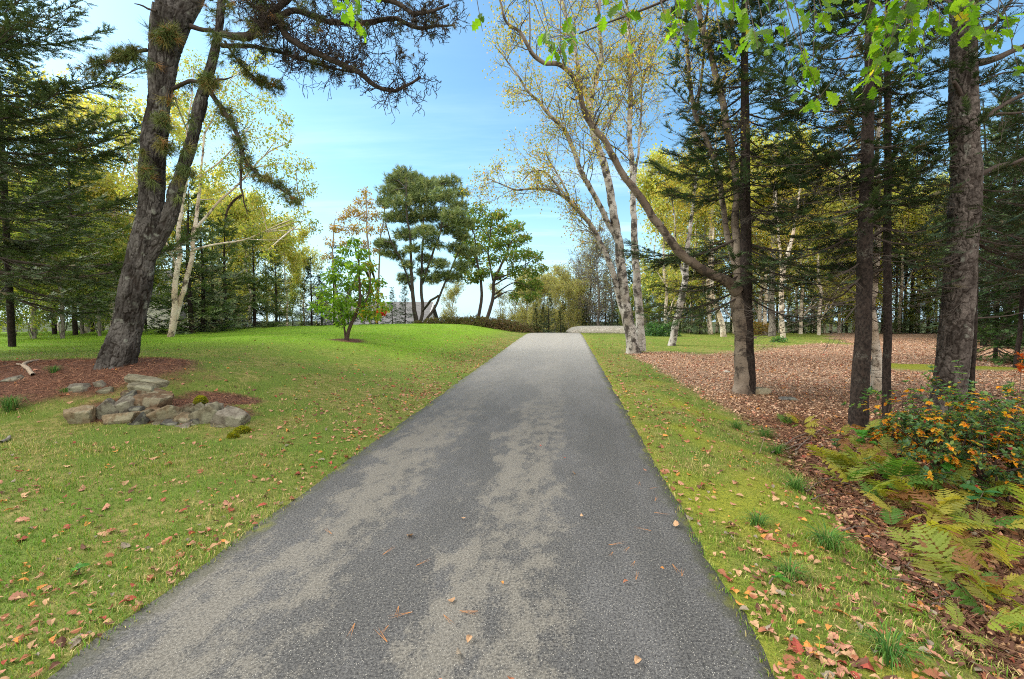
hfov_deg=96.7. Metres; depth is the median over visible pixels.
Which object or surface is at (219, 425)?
stone
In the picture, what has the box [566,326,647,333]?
rock ledge
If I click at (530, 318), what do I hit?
birch tree
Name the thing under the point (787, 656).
fallen leaf
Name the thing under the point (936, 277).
spruce tree
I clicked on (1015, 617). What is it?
fern
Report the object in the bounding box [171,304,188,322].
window
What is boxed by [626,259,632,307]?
spruce tree
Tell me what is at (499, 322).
shrub
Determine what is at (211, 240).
birch tree
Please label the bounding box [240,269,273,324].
broadleaf tree
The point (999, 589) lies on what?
fern
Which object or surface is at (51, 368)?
grass tuft
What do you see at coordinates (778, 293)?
birch tree
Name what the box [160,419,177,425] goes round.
stone
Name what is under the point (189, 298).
spruce tree
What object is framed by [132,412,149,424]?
stone
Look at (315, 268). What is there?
birch tree
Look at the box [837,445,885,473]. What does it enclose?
fern
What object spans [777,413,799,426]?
fern
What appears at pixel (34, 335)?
broadleaf tree
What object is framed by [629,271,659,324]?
broadleaf tree
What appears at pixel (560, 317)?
spruce tree
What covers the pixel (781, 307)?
birch tree
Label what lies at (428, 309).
house
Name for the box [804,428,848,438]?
fern
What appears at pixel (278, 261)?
birch tree
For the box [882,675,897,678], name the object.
fallen leaf
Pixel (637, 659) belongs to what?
fallen leaf
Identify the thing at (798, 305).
spruce tree
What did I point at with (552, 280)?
birch tree
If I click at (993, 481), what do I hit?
fern
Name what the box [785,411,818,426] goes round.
fern
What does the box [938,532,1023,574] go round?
fern
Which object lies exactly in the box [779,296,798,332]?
spruce tree
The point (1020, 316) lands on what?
spruce tree
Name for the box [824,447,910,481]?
fern
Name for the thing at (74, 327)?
spruce tree
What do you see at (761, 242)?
birch tree
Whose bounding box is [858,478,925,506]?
fern
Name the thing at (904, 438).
fern
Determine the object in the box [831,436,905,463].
fern
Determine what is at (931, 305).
broadleaf tree
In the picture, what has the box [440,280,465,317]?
birch tree
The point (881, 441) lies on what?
fern
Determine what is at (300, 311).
spruce tree
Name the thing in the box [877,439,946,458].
fern
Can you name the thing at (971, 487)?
oak seedling
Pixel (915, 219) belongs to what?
birch tree
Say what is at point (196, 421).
stone
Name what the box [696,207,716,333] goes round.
birch tree
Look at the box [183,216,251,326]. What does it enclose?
spruce tree
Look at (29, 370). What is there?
stick
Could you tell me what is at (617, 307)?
spruce tree
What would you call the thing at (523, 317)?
birch tree
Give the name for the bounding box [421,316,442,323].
shrub
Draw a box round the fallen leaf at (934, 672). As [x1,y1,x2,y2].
[921,667,941,678]
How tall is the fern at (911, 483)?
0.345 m
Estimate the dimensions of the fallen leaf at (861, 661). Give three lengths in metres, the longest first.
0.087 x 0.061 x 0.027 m
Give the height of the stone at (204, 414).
0.403 m
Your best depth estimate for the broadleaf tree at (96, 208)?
19.99 m
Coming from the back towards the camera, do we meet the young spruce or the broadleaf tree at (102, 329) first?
the broadleaf tree at (102, 329)
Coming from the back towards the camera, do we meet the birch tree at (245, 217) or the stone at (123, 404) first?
the birch tree at (245, 217)
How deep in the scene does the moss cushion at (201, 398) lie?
6.02 m
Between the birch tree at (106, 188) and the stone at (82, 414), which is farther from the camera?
the birch tree at (106, 188)
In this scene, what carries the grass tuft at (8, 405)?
on the ground at (378, 367)
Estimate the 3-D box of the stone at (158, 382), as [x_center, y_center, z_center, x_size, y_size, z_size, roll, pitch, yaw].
[-5.159,0.583,6.421,0.591,0.194,0.188,0,3,0]
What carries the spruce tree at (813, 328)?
on the ground at (378, 367)
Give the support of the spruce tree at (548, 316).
on the ground at (378, 367)
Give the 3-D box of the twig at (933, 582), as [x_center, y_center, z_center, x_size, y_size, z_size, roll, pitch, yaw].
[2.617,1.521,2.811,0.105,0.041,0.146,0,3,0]
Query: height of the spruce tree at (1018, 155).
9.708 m
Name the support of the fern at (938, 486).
on the ground at (378, 367)
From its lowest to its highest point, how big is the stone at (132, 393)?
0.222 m
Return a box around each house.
[96,270,252,329]
[320,302,438,324]
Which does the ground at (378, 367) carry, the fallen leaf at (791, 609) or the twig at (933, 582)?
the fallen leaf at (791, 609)
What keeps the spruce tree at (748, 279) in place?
on the ground at (378, 367)
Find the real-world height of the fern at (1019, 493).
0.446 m
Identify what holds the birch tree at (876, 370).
on the ground at (378, 367)
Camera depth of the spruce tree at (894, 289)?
32.89 m
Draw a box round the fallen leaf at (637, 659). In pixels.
[634,655,640,663]
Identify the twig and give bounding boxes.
[785,428,825,444]
[785,441,814,449]
[794,430,820,450]
[805,475,838,491]
[811,493,843,499]
[818,478,858,487]
[841,525,873,530]
[889,578,935,588]
[917,576,947,594]
[932,595,978,601]
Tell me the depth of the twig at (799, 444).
6.05 m
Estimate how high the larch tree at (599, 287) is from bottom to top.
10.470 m
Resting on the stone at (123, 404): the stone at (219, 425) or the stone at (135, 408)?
the stone at (135, 408)
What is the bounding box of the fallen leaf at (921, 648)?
[919,646,931,653]
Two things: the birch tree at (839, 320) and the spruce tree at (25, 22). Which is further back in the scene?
the birch tree at (839, 320)
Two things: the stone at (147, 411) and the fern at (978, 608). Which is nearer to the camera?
the fern at (978, 608)
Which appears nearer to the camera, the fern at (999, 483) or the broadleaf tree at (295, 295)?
the fern at (999, 483)
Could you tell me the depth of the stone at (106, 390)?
6.63 m
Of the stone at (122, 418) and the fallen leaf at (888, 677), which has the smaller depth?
the fallen leaf at (888, 677)
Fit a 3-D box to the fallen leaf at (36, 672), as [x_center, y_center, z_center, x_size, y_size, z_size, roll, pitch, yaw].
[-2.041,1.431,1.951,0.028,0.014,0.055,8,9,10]
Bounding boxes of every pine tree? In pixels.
[69,0,470,369]
[926,0,1023,415]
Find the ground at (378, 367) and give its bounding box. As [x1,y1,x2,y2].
[0,321,1023,678]
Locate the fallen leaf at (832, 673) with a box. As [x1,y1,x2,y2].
[825,671,834,678]
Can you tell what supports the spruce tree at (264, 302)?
on the ground at (378, 367)
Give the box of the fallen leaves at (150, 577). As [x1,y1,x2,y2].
[0,327,1023,678]
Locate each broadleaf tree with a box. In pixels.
[0,170,78,335]
[0,189,30,332]
[0,210,75,338]
[0,258,39,330]
[0,302,27,329]
[1,206,100,338]
[6,305,40,328]
[17,175,93,333]
[26,209,122,333]
[49,217,90,331]
[62,175,159,327]
[66,213,126,335]
[91,271,108,330]
[100,212,182,323]
[227,256,262,326]
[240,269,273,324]
[265,275,298,323]
[282,279,307,325]
[614,282,644,324]
[616,309,634,325]
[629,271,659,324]
[634,302,652,323]
[641,266,675,323]
[653,263,682,324]
[670,255,705,331]
[697,279,727,332]
[753,288,763,320]
[815,296,839,332]
[839,292,855,332]
[899,290,936,331]
[911,280,940,332]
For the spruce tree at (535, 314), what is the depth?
32.89 m
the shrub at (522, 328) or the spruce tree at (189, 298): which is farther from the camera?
the shrub at (522, 328)
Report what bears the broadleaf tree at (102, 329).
on the ground at (378, 367)
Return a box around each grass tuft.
[0,394,36,411]
[44,365,64,372]
[55,387,69,392]
[726,420,748,429]
[737,508,778,528]
[753,425,778,437]
[759,440,792,454]
[763,552,833,584]
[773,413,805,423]
[777,472,816,492]
[796,517,866,557]
[844,610,950,677]
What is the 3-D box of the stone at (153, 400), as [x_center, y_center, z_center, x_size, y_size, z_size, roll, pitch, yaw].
[-4.814,0.851,6.096,0.458,0.258,0.237,0,3,0]
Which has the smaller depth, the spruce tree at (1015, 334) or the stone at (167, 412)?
the stone at (167, 412)
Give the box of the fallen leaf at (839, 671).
[836,667,844,677]
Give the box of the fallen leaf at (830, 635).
[827,632,832,638]
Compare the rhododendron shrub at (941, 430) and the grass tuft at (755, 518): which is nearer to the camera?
the grass tuft at (755, 518)
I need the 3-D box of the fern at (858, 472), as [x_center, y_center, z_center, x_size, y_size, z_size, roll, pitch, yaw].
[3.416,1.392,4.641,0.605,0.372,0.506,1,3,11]
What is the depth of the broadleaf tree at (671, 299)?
33.23 m
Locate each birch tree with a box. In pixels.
[3,57,139,332]
[3,95,92,334]
[52,75,192,325]
[65,138,174,330]
[97,48,323,336]
[137,163,236,290]
[169,183,253,326]
[189,186,229,321]
[205,185,275,326]
[216,216,261,320]
[229,207,299,322]
[257,219,310,325]
[283,243,329,325]
[321,186,397,324]
[438,286,462,318]
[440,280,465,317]
[457,0,692,353]
[469,0,765,395]
[486,281,510,320]
[506,284,528,321]
[509,276,532,323]
[512,279,528,319]
[513,278,547,324]
[514,274,540,322]
[517,263,545,325]
[520,270,552,321]
[521,284,544,328]
[536,274,560,330]
[539,273,559,332]
[544,282,568,329]
[545,262,576,332]
[548,262,580,314]
[551,276,562,332]
[553,278,582,328]
[563,280,592,332]
[566,277,592,325]
[625,139,714,323]
[639,149,731,331]
[654,127,717,345]
[658,230,711,331]
[661,184,757,331]
[686,176,772,333]
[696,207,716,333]
[697,214,727,336]
[703,128,730,333]
[714,119,820,324]
[729,153,837,331]
[754,171,816,337]
[754,203,810,332]
[754,240,797,322]
[761,140,791,335]
[761,233,809,330]
[765,132,855,333]
[768,216,850,331]
[780,157,882,334]
[785,253,837,332]
[795,246,839,332]
[808,35,946,393]
[808,213,900,332]
[809,167,895,332]
[812,198,879,332]
[825,156,914,325]
[875,172,949,332]
[876,208,943,331]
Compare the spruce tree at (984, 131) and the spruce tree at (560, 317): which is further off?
the spruce tree at (560, 317)
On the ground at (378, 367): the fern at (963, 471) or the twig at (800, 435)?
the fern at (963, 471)
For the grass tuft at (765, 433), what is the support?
on the ground at (378, 367)
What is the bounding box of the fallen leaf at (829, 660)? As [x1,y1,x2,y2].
[820,657,837,664]
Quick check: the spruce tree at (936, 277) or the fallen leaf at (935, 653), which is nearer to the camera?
the fallen leaf at (935, 653)
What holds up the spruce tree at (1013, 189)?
on the ground at (378, 367)
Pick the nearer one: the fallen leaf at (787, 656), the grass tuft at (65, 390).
the fallen leaf at (787, 656)
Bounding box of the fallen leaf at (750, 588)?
[747,585,755,590]
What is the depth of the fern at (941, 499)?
3.81 m
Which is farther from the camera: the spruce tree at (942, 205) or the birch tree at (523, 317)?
the birch tree at (523, 317)
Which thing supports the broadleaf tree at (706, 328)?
on the ground at (378, 367)
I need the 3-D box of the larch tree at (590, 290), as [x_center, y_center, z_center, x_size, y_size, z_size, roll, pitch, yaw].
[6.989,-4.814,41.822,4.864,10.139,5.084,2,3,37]
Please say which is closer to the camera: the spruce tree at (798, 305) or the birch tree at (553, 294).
the spruce tree at (798, 305)
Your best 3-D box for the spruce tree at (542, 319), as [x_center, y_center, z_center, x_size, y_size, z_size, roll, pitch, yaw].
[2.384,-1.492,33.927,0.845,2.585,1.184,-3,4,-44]
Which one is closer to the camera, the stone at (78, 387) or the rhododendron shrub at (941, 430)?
the rhododendron shrub at (941, 430)
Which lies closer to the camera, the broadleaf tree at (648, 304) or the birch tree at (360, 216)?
the broadleaf tree at (648, 304)
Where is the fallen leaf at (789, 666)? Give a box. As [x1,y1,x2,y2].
[786,664,794,668]
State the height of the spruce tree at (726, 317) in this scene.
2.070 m
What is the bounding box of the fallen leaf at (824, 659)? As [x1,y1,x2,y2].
[819,656,826,666]
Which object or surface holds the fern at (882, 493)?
on the ground at (378, 367)
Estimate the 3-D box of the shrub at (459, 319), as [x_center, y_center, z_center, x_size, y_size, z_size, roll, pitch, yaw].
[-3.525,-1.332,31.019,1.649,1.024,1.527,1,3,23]
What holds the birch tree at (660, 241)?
on the ground at (378, 367)
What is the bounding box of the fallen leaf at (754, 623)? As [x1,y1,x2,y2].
[749,619,758,627]
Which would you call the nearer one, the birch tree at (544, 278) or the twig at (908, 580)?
the twig at (908, 580)
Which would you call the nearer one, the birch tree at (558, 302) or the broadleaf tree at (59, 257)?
the broadleaf tree at (59, 257)
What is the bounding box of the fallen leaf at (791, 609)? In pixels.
[788,607,797,613]
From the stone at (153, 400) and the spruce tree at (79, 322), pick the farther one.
the spruce tree at (79, 322)
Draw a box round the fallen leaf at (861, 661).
[852,657,868,668]
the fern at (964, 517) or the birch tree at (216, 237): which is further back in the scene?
the birch tree at (216, 237)
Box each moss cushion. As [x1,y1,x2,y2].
[193,395,208,404]
[226,431,239,438]
[233,425,251,433]
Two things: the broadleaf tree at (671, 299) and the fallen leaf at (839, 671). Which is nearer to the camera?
the fallen leaf at (839, 671)
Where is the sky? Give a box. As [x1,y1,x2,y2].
[0,0,1023,322]
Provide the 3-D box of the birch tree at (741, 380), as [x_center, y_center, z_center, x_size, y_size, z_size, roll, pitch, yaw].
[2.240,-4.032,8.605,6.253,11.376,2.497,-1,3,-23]
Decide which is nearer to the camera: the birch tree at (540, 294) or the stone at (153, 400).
the stone at (153, 400)
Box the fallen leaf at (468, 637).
[466,634,471,642]
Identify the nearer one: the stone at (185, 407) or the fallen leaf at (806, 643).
the fallen leaf at (806, 643)
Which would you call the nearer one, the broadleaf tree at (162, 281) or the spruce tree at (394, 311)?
the broadleaf tree at (162, 281)
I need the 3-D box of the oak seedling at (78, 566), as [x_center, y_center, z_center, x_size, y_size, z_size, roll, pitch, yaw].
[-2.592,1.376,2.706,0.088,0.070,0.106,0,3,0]
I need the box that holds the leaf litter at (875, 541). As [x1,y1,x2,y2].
[623,338,1023,678]
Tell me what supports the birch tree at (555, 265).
on the ground at (378, 367)
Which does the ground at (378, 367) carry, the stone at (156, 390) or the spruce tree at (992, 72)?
the spruce tree at (992, 72)
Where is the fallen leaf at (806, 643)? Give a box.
[803,640,811,646]
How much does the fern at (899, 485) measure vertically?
0.392 m
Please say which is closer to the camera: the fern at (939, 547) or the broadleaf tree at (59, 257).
the fern at (939, 547)
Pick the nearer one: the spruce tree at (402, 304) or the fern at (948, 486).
the fern at (948, 486)
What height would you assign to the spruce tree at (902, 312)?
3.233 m
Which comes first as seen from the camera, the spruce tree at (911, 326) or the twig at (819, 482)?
the twig at (819, 482)
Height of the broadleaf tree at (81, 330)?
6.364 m
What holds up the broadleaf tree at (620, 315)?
on the ground at (378, 367)
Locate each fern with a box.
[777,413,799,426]
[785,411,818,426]
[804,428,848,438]
[806,444,855,466]
[810,458,874,492]
[820,451,871,483]
[821,424,850,437]
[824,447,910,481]
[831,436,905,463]
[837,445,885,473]
[838,435,873,450]
[852,419,880,440]
[855,506,965,536]
[856,435,904,460]
[856,488,992,529]
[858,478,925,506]
[863,485,941,508]
[864,461,942,490]
[866,445,921,488]
[873,434,906,445]
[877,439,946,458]
[881,515,975,543]
[882,456,968,495]
[883,596,1023,647]
[885,527,921,558]
[888,475,970,520]
[901,523,1023,590]
[902,486,977,545]
[903,459,973,509]
[908,474,1011,500]
[908,557,1023,614]
[932,488,1023,531]
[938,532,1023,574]
[940,515,997,560]
[941,577,1023,639]
[943,541,1006,602]
[944,536,993,558]
[948,508,1023,564]
[949,541,1023,605]
[953,482,1023,516]
[961,467,1015,495]
[970,476,1020,511]
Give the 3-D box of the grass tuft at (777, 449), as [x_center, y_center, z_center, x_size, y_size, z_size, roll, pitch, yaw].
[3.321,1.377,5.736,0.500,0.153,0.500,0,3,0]
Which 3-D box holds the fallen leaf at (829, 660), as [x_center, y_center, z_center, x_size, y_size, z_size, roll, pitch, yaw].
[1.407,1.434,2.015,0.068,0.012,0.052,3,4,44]
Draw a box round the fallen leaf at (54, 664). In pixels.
[49,661,61,669]
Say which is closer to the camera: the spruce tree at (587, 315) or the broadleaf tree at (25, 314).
the broadleaf tree at (25, 314)
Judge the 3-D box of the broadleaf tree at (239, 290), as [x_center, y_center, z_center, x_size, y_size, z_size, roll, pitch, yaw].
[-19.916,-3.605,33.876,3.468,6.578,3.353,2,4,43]
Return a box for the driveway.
[48,333,774,678]
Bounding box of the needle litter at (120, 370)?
[0,356,1023,669]
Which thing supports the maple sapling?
on the ground at (378, 367)
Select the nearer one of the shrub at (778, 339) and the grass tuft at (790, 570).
the grass tuft at (790, 570)
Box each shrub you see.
[412,320,424,323]
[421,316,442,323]
[437,316,457,323]
[450,316,465,324]
[460,315,485,326]
[481,317,498,327]
[484,317,511,330]
[497,320,522,331]
[510,323,534,332]
[525,320,544,332]
[644,319,681,336]
[753,320,776,335]
[769,336,787,342]
[824,360,1023,503]
[866,413,920,448]
[876,406,992,447]
[956,378,1023,487]
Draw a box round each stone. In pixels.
[0,375,23,381]
[63,405,96,423]
[67,383,90,392]
[92,380,106,386]
[96,386,113,393]
[96,398,118,419]
[101,411,141,424]
[114,395,134,412]
[118,390,136,399]
[120,390,128,396]
[124,374,169,387]
[127,382,157,391]
[128,406,144,411]
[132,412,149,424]
[133,393,173,408]
[136,387,165,393]
[140,408,154,413]
[146,405,181,421]
[151,421,161,424]
[158,391,173,396]
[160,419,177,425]
[172,411,189,423]
[175,422,190,427]
[181,403,194,411]
[187,402,204,412]
[188,401,221,423]
[190,418,199,424]
[210,406,250,426]
[211,424,226,427]
[755,387,771,394]
[779,396,797,400]
[912,394,926,398]
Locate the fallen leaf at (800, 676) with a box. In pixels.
[794,673,804,678]
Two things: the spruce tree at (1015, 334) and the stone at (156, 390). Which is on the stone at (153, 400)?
the stone at (156, 390)
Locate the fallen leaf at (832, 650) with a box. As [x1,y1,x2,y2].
[830,646,838,653]
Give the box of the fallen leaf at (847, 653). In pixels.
[840,650,856,660]
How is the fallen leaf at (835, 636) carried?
on the ground at (378, 367)
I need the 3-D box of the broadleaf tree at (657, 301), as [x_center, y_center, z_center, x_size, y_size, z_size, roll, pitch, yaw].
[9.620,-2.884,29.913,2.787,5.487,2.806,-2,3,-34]
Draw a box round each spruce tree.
[0,0,206,300]
[0,26,159,346]
[16,128,89,333]
[22,117,117,334]
[65,307,107,330]
[144,178,250,334]
[145,266,170,329]
[148,198,241,333]
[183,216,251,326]
[184,206,274,328]
[221,223,286,327]
[251,246,303,326]
[291,291,310,325]
[293,257,328,325]
[307,266,332,325]
[313,246,352,325]
[342,278,359,324]
[371,290,386,323]
[384,287,401,323]
[395,280,415,323]
[532,304,541,332]
[538,302,550,332]
[541,293,555,332]
[555,307,565,332]
[557,302,569,331]
[579,298,592,325]
[590,298,596,325]
[594,272,615,325]
[599,299,610,325]
[610,296,621,325]
[614,0,878,393]
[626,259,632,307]
[679,291,701,333]
[689,297,710,333]
[707,0,1019,429]
[715,300,731,332]
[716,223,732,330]
[753,0,1002,418]
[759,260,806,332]
[762,305,779,328]
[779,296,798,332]
[786,291,812,332]
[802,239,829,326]
[803,291,822,332]
[804,301,824,333]
[826,306,852,332]
[873,0,1023,399]
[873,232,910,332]
[877,288,907,333]
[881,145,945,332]
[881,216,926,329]
[891,220,923,331]
[892,285,919,332]
[893,178,978,333]
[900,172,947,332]
[913,196,1001,339]
[923,281,940,332]
[924,165,979,313]
[927,58,1023,367]
[930,160,1023,347]
[932,96,1023,332]
[978,56,1023,338]
[978,176,1022,337]
[980,44,1023,284]
[980,130,1023,312]
[982,104,1023,338]
[985,193,1023,348]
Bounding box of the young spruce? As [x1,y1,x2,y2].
[932,261,1023,365]
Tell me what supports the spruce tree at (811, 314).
on the ground at (378, 367)
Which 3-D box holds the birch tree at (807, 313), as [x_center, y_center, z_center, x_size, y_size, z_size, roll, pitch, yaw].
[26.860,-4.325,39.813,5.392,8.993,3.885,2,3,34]
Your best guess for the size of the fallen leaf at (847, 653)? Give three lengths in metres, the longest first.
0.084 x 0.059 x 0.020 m
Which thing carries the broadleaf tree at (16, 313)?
on the ground at (378, 367)
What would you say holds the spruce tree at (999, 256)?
on the ground at (378, 367)
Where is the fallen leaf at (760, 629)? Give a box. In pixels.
[758,627,766,631]
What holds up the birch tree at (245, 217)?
on the ground at (378, 367)
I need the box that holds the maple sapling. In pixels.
[307,237,392,339]
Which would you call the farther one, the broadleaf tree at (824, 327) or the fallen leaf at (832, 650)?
the broadleaf tree at (824, 327)
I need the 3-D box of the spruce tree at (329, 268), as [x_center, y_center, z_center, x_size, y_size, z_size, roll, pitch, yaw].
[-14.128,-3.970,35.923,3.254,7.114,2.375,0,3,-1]
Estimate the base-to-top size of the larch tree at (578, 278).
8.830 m
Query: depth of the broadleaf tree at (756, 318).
29.66 m
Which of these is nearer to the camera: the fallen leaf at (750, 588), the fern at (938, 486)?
the fallen leaf at (750, 588)
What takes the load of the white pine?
on the ground at (378, 367)
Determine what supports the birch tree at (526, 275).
on the ground at (378, 367)
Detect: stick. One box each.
[0,435,10,442]
[16,359,38,376]
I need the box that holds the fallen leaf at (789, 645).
[788,639,795,649]
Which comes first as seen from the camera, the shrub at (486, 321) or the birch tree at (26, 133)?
the birch tree at (26, 133)
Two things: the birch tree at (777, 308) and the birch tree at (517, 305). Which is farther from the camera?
the birch tree at (517, 305)
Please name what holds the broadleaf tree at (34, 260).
on the ground at (378, 367)
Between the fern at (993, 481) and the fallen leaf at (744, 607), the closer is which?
the fallen leaf at (744, 607)
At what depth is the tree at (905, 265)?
28.48 m
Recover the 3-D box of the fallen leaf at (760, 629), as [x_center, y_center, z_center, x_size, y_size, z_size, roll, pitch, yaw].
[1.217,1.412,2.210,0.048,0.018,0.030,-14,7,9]
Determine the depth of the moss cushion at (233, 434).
5.29 m
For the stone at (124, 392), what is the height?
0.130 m
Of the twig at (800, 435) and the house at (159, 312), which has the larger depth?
the house at (159, 312)
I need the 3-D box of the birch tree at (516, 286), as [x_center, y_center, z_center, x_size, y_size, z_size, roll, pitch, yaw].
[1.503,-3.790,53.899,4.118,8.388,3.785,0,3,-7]
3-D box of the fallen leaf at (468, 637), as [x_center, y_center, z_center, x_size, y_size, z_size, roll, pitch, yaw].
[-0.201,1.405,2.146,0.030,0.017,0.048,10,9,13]
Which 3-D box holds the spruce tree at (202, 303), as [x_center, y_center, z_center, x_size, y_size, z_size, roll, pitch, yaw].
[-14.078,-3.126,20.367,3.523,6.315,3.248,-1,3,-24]
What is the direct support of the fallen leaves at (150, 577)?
on the ground at (378, 367)
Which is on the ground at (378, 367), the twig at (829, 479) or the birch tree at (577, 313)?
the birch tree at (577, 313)
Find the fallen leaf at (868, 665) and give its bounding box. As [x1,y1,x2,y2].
[860,655,875,671]
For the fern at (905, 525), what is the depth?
3.79 m
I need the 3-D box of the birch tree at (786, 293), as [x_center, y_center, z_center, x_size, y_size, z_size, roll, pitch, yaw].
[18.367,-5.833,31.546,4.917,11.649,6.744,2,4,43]
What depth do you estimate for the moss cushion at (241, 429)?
5.46 m
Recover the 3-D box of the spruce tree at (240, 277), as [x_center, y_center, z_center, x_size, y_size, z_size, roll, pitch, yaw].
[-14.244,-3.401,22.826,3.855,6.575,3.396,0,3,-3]
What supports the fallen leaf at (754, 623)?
on the ground at (378, 367)
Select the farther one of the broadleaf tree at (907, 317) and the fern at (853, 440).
the broadleaf tree at (907, 317)
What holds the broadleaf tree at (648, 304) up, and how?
on the ground at (378, 367)
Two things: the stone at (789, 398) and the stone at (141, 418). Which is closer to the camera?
the stone at (141, 418)
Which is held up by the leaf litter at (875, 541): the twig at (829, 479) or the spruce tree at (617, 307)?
the twig at (829, 479)
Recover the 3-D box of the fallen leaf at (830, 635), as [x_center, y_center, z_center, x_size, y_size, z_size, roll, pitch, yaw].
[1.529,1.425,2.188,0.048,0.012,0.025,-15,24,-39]
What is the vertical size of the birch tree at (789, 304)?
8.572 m
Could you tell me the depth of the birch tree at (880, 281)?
29.41 m
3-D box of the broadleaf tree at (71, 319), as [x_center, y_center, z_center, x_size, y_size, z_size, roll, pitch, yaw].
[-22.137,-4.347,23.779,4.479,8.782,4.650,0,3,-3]
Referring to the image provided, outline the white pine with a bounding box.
[372,164,481,321]
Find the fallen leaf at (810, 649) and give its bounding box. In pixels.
[805,647,812,652]
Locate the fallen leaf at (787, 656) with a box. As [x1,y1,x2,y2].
[782,653,795,663]
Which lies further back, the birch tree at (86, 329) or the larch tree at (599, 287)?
the larch tree at (599, 287)
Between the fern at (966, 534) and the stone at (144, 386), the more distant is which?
the stone at (144, 386)
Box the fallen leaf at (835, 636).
[828,631,838,639]
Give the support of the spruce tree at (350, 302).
on the ground at (378, 367)
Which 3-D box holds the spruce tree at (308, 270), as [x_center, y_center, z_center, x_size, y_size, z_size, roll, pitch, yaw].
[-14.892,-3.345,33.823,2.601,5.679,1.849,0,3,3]
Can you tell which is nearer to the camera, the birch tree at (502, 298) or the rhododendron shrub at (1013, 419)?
the rhododendron shrub at (1013, 419)
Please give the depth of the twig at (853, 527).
3.54 m
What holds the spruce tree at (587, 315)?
on the ground at (378, 367)
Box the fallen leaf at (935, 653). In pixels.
[928,650,944,661]
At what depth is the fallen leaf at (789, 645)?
2.11 m
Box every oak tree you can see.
[332,0,1023,113]
[453,201,548,317]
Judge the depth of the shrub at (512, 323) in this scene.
29.67 m
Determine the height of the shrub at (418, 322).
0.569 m
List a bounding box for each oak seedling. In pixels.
[71,563,89,572]
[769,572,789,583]
[850,428,878,451]
[933,450,962,496]
[959,484,1002,517]
[1014,351,1023,392]
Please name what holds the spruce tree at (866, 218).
on the ground at (378, 367)
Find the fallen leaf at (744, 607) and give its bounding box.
[739,605,748,609]
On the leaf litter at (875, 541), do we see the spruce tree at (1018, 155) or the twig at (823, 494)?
the twig at (823, 494)
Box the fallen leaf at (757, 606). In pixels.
[755,603,761,610]
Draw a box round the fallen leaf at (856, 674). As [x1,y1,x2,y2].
[850,671,859,678]
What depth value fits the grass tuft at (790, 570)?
2.68 m
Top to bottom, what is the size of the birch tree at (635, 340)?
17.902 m
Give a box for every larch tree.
[564,216,631,325]
[565,238,614,325]
[565,259,593,320]
[591,238,631,325]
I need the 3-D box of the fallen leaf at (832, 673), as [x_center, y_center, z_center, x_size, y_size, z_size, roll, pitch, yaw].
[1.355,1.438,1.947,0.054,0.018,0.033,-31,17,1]
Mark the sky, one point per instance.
(350, 142)
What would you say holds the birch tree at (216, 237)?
on the ground at (378, 367)
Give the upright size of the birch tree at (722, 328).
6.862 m
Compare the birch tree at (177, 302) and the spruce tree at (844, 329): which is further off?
the spruce tree at (844, 329)
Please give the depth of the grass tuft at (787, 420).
7.16 m
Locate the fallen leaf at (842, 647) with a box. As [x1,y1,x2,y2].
[833,643,851,649]
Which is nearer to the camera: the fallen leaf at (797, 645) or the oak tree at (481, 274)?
the fallen leaf at (797, 645)
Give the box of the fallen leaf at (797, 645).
[791,637,804,654]
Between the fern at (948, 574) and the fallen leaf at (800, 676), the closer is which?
the fallen leaf at (800, 676)
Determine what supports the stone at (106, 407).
on the ground at (378, 367)
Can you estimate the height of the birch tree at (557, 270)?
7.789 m
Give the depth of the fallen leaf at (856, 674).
1.95 m
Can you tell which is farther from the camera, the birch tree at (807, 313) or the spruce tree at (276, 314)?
the birch tree at (807, 313)
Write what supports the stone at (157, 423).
on the ground at (378, 367)
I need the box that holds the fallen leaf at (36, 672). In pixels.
[29,667,42,676]
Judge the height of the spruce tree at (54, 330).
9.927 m
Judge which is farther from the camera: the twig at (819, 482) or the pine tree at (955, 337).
the pine tree at (955, 337)
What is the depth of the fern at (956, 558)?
3.06 m
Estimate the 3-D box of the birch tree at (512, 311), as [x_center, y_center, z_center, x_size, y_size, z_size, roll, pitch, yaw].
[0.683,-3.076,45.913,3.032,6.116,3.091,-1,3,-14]
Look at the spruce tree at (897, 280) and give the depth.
30.82 m
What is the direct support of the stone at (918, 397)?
on the ground at (378, 367)
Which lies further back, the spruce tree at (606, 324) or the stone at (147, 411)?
the spruce tree at (606, 324)
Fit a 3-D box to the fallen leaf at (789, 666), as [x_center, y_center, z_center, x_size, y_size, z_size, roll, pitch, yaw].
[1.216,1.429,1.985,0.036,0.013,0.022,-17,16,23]
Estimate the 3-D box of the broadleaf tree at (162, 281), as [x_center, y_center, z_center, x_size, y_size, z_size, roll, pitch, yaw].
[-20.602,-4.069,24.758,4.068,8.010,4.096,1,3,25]
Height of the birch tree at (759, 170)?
12.662 m
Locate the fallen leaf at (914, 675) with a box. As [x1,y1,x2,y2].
[912,671,918,678]
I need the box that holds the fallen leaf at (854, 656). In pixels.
[851,654,858,660]
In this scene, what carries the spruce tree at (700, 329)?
on the ground at (378, 367)
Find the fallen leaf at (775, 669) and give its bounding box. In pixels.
[773,664,780,673]

